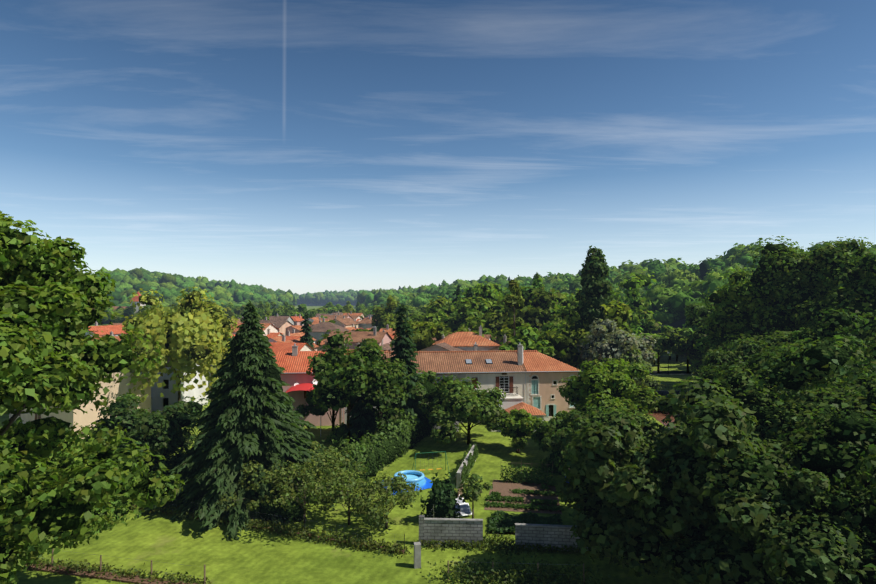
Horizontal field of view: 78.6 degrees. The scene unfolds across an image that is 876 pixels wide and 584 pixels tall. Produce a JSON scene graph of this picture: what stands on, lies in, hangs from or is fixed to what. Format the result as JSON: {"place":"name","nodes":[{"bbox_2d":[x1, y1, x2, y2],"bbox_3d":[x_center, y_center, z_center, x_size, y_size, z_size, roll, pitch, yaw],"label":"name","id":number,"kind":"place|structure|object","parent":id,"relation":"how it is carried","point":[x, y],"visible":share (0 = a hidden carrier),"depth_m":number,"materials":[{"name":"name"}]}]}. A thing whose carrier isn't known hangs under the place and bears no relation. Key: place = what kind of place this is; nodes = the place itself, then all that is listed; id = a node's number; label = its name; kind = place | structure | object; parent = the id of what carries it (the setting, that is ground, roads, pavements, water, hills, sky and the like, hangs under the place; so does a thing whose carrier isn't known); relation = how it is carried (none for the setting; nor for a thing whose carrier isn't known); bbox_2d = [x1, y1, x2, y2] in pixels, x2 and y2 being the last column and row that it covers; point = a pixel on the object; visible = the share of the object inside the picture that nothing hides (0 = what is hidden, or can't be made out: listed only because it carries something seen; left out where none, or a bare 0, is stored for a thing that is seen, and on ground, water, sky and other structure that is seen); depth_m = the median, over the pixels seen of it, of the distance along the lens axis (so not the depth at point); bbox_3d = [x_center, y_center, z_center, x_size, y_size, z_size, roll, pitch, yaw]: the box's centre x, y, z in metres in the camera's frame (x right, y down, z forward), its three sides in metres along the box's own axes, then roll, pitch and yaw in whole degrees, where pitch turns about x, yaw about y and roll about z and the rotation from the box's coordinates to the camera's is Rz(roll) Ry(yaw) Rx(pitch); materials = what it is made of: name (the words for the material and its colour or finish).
{"place":"outdoors","nodes":[
{"label":"outdoors","id":0,"kind":"place"},
{"bbox_2d":[0,303,706,583],"bbox_3d":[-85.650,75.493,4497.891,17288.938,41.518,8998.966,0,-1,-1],"label":"ground","id":1,"kind":"structure","parent":0,"point":[249,556],"depth_m":37.24,"materials":[{"name":"green plant"}]},
{"bbox_2d":[9,291,509,438],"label":"village houses","id":2,"kind":"structure","parent":1,"relation":"on","point":[282,333],"depth_m":100.70,"materials":[{"name":"orange stone"}]},
{"bbox_2d":[21,445,591,583],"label":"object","id":3,"kind":"object","parent":1,"relation":"on","point":[456,529],"visible":0.44,"depth_m":37.45,"materials":[{"name":"concrete"}]},
{"bbox_2d":[25,444,610,583],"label":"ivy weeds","id":4,"kind":"object","parent":1,"relation":"on","point":[499,544],"visible":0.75,"depth_m":34.68,"materials":[{"name":"green plant"}]},
{"bbox_2d":[382,470,432,494],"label":"inflatable pool","id":5,"kind":"structure","parent":1,"relation":"on","point":[420,478],"depth_m":50.13,"materials":[{"name":"plastic"}]},
{"bbox_2d":[275,342,579,431],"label":"house row","id":6,"kind":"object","parent":1,"relation":"on","point":[528,381],"visible":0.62,"depth_m":76.65,"materials":[{"name":"stone"}]},
{"bbox_2d":[412,451,449,473],"bbox_3d":[-0.730,16.967,53.007,3.547,2.190,1.845,0,-1,-13],"label":"swing set","id":7,"kind":"object","parent":1,"relation":"on","point":[431,452],"visible":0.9,"depth_m":53.00,"materials":[{"name":"green metal"}]},
{"bbox_2d":[0,211,875,583],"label":"trees","id":8,"kind":"object","parent":1,"relation":"on","point":[232,473],"visible":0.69,"depth_m":39.92,"materials":[{"name":"green plant"}]},
{"bbox_2d":[0,278,875,578],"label":"tree trunks","id":9,"kind":"object","parent":1,"relation":"on","point":[332,420],"visible":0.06,"depth_m":45.60,"materials":[{"name":"brown plant"}]},
{"bbox_2d":[71,240,875,335],"bbox_3d":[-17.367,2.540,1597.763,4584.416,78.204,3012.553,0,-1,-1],"label":"hill forest","id":10,"kind":"object","parent":1,"relation":"on","point":[170,287],"depth_m":489.65,"materials":[{"name":"green plant"}]},
{"bbox_2d":[484,464,563,532],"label":"garden plants","id":11,"kind":"object","parent":1,"relation":"on","point":[503,522],"visible":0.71,"depth_m":44.65,"materials":[{"name":"green plant"}]},
{"bbox_2d":[0,0,875,294],"label":"sky","id":12,"kind":"structure","parent":0,"point":[299,146],"materials":[{"name":"blue"}]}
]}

